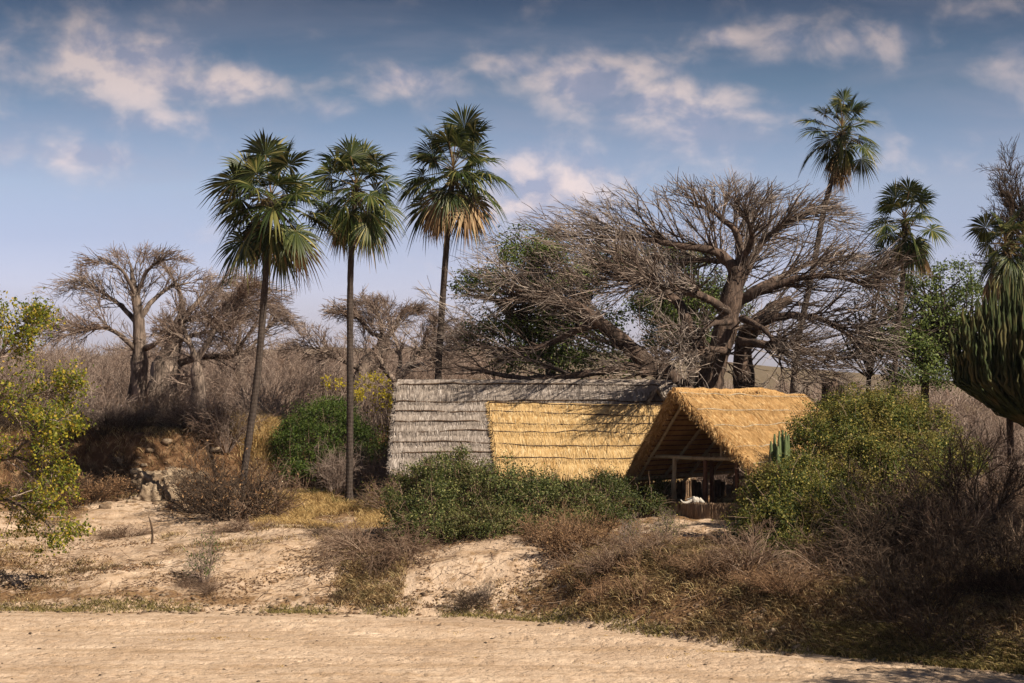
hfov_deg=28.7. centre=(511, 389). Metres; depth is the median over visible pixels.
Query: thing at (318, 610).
edge grass
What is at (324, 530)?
dry shrub
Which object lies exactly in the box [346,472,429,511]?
dry shrub
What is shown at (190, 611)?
edge clods
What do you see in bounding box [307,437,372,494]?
dry shrub
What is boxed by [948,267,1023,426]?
candelabra cactus
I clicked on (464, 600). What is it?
dry shrub
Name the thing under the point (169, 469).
boulder
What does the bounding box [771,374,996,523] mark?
olive bush
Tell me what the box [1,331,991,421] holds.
scrub
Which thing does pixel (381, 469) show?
dry shrub
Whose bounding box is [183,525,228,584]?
dry shrub
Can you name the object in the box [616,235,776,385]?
leafy tree
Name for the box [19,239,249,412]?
baobab
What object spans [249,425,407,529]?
straw grass
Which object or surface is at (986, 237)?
fan palm
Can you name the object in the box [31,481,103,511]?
dry shrub
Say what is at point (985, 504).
dry shrub
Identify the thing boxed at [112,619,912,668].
sand grass
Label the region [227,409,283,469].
golden grass
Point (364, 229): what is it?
fan palm
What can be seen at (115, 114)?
sky
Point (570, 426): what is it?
thatched building
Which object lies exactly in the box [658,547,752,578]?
dry shrub
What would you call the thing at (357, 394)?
yellow shrub
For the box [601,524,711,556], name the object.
dry shrub
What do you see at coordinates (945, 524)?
dry shrub
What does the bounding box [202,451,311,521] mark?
dry shrub
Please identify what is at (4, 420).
terrace scrub
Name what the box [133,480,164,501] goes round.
boulder
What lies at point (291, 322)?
baobab
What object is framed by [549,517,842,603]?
slope scrub
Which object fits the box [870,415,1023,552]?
thicket tree
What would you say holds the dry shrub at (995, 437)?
on the ground at (366, 647)
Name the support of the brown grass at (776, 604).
on the ground at (366, 647)
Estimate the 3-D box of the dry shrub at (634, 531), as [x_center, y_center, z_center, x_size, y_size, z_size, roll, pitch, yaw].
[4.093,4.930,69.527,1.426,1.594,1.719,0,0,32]
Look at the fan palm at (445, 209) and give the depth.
96.41 m
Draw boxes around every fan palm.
[194,129,345,513]
[294,134,409,501]
[394,101,520,378]
[791,87,882,381]
[862,176,957,481]
[963,204,1023,476]
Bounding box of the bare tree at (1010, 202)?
[967,133,1023,272]
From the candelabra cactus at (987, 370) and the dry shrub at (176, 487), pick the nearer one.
the candelabra cactus at (987, 370)
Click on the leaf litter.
(239, 581)
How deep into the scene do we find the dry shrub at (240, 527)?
82.62 m
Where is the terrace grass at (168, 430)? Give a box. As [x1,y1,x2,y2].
[0,420,282,498]
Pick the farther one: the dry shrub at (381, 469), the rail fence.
the dry shrub at (381, 469)
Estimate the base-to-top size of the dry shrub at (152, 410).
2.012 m
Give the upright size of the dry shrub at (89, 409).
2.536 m
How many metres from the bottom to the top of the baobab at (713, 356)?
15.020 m
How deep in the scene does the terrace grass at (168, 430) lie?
97.36 m
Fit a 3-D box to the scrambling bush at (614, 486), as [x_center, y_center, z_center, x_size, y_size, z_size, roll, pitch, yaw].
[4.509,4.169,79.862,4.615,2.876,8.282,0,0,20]
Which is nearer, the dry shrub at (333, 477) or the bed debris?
the bed debris
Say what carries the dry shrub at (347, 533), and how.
on the ground at (366, 647)
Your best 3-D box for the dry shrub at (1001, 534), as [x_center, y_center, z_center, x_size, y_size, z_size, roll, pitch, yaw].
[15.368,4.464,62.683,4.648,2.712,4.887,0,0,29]
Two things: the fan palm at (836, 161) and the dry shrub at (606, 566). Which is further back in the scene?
the fan palm at (836, 161)
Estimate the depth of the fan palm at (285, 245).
89.36 m
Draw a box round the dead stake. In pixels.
[148,517,153,542]
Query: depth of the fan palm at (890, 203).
95.51 m
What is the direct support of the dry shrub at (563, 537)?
on the ground at (366, 647)
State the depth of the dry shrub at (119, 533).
84.67 m
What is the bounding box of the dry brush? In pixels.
[0,330,503,477]
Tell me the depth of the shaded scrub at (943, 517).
63.41 m
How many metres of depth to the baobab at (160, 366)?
120.14 m
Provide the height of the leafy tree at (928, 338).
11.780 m
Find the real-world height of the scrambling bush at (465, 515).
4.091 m
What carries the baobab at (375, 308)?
on the ground at (366, 647)
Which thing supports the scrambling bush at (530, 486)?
on the ground at (366, 647)
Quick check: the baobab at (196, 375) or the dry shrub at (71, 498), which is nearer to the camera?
the dry shrub at (71, 498)
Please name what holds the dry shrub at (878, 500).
on the ground at (366, 647)
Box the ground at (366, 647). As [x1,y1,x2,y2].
[0,347,1023,682]
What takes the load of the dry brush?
on the ground at (366, 647)
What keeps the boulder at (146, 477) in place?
on the ground at (366, 647)
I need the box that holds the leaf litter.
[0,503,1023,666]
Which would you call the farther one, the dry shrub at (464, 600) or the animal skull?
the animal skull
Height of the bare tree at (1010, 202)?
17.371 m
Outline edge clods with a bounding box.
[0,572,1023,677]
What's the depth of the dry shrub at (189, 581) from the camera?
71.22 m
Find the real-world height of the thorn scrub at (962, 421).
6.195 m
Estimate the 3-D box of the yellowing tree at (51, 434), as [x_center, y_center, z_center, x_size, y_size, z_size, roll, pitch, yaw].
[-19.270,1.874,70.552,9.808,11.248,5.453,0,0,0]
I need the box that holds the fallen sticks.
[0,501,1022,656]
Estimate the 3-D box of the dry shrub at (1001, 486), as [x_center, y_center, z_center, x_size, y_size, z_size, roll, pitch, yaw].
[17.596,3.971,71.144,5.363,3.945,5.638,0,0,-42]
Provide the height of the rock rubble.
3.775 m
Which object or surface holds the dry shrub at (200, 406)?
on the ground at (366, 647)
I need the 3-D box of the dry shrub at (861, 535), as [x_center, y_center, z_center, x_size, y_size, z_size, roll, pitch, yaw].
[11.479,4.428,62.858,4.290,3.205,4.511,0,0,21]
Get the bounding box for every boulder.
[112,457,123,466]
[129,470,167,492]
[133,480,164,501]
[158,466,194,483]
[158,476,186,500]
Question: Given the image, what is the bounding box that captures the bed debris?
[1,614,923,682]
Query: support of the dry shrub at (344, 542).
on the ground at (366, 647)
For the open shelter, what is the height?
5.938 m
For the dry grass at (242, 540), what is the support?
on the ground at (366, 647)
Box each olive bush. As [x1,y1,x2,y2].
[711,444,900,565]
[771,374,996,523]
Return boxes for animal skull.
[681,496,703,503]
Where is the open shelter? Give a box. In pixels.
[624,387,856,504]
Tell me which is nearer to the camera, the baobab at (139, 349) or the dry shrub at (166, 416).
the dry shrub at (166, 416)
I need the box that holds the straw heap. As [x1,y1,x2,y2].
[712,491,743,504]
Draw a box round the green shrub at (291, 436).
[261,390,388,490]
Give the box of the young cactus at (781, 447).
[769,430,789,489]
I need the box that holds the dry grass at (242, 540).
[0,500,600,613]
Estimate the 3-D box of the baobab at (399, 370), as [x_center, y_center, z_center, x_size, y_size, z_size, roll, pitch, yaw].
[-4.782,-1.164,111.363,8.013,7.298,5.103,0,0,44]
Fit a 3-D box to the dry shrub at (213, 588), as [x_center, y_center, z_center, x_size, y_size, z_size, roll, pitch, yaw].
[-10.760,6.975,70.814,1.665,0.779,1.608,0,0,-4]
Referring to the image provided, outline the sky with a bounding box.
[0,0,1023,380]
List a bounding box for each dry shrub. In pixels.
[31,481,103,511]
[47,391,139,430]
[47,471,138,507]
[72,391,150,429]
[82,521,168,538]
[125,395,179,425]
[139,400,202,429]
[154,444,253,516]
[160,434,304,526]
[163,375,240,429]
[163,572,211,589]
[164,517,297,535]
[176,383,280,452]
[187,577,226,595]
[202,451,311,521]
[298,518,343,537]
[303,518,384,552]
[305,505,435,581]
[306,436,408,494]
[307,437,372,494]
[337,516,458,572]
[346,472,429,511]
[435,581,496,613]
[504,503,591,544]
[529,497,625,567]
[539,531,665,582]
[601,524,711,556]
[609,511,652,546]
[642,502,689,539]
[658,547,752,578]
[686,516,813,574]
[722,552,846,606]
[757,522,891,592]
[804,486,939,569]
[814,456,984,554]
[864,484,1017,560]
[908,469,1023,546]
[923,425,1023,499]
[931,398,1023,491]
[944,500,1023,557]
[947,448,1023,525]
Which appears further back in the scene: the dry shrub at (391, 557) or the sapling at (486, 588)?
the dry shrub at (391, 557)
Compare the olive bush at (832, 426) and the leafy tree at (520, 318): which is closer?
the olive bush at (832, 426)
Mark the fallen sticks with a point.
(154, 556)
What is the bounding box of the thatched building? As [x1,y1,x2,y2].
[386,378,695,498]
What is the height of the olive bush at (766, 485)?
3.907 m
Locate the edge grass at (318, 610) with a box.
[0,591,1023,674]
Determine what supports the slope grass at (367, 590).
on the ground at (366, 647)
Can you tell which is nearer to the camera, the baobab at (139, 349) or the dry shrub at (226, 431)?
the dry shrub at (226, 431)
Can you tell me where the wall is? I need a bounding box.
[666,499,746,520]
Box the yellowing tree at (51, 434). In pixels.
[0,287,101,563]
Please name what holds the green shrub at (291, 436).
on the ground at (366, 647)
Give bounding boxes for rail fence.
[727,475,752,495]
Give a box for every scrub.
[0,390,275,505]
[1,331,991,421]
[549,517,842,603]
[686,376,1023,493]
[802,515,1023,661]
[848,468,1023,562]
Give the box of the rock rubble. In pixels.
[87,428,221,511]
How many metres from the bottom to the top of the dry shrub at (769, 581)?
1.544 m
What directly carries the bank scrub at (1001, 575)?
on the ground at (366, 647)
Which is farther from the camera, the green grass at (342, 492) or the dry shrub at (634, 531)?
the green grass at (342, 492)
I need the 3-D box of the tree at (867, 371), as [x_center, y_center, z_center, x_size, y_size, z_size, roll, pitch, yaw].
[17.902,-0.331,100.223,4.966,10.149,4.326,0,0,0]
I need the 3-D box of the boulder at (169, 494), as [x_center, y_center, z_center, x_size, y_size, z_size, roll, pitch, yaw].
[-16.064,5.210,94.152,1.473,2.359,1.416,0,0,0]
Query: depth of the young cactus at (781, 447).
70.57 m
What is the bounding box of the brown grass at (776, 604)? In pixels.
[556,535,1023,672]
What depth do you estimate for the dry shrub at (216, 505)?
87.08 m
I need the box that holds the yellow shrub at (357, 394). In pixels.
[320,370,393,468]
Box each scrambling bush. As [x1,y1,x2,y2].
[374,441,544,547]
[486,456,617,534]
[561,462,680,527]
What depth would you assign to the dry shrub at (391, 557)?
71.95 m
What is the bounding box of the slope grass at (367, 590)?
[323,534,415,609]
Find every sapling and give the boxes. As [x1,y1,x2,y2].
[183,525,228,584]
[473,574,498,600]
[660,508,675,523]
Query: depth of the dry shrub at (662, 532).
70.01 m
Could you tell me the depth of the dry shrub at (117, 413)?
98.59 m
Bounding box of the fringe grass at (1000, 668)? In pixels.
[804,616,1023,674]
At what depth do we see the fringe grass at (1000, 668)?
56.34 m
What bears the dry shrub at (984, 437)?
on the ground at (366, 647)
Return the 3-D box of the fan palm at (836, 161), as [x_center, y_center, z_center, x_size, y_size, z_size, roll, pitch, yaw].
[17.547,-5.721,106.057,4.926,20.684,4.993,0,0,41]
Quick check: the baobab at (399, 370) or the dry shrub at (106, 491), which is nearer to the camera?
the dry shrub at (106, 491)
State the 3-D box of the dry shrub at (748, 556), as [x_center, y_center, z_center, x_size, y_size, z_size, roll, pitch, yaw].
[7.681,5.166,64.519,4.177,2.336,4.192,0,0,2]
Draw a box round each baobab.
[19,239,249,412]
[127,252,282,408]
[142,271,294,417]
[197,287,307,395]
[265,283,446,416]
[362,309,490,407]
[376,166,948,471]
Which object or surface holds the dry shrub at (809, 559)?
on the ground at (366, 647)
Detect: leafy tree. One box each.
[446,219,651,379]
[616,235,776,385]
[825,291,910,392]
[854,254,997,419]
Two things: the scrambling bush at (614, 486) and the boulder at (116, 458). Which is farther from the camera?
the boulder at (116, 458)
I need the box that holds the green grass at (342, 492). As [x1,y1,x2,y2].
[263,485,394,510]
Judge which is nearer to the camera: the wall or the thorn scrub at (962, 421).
the wall
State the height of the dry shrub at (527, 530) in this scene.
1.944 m

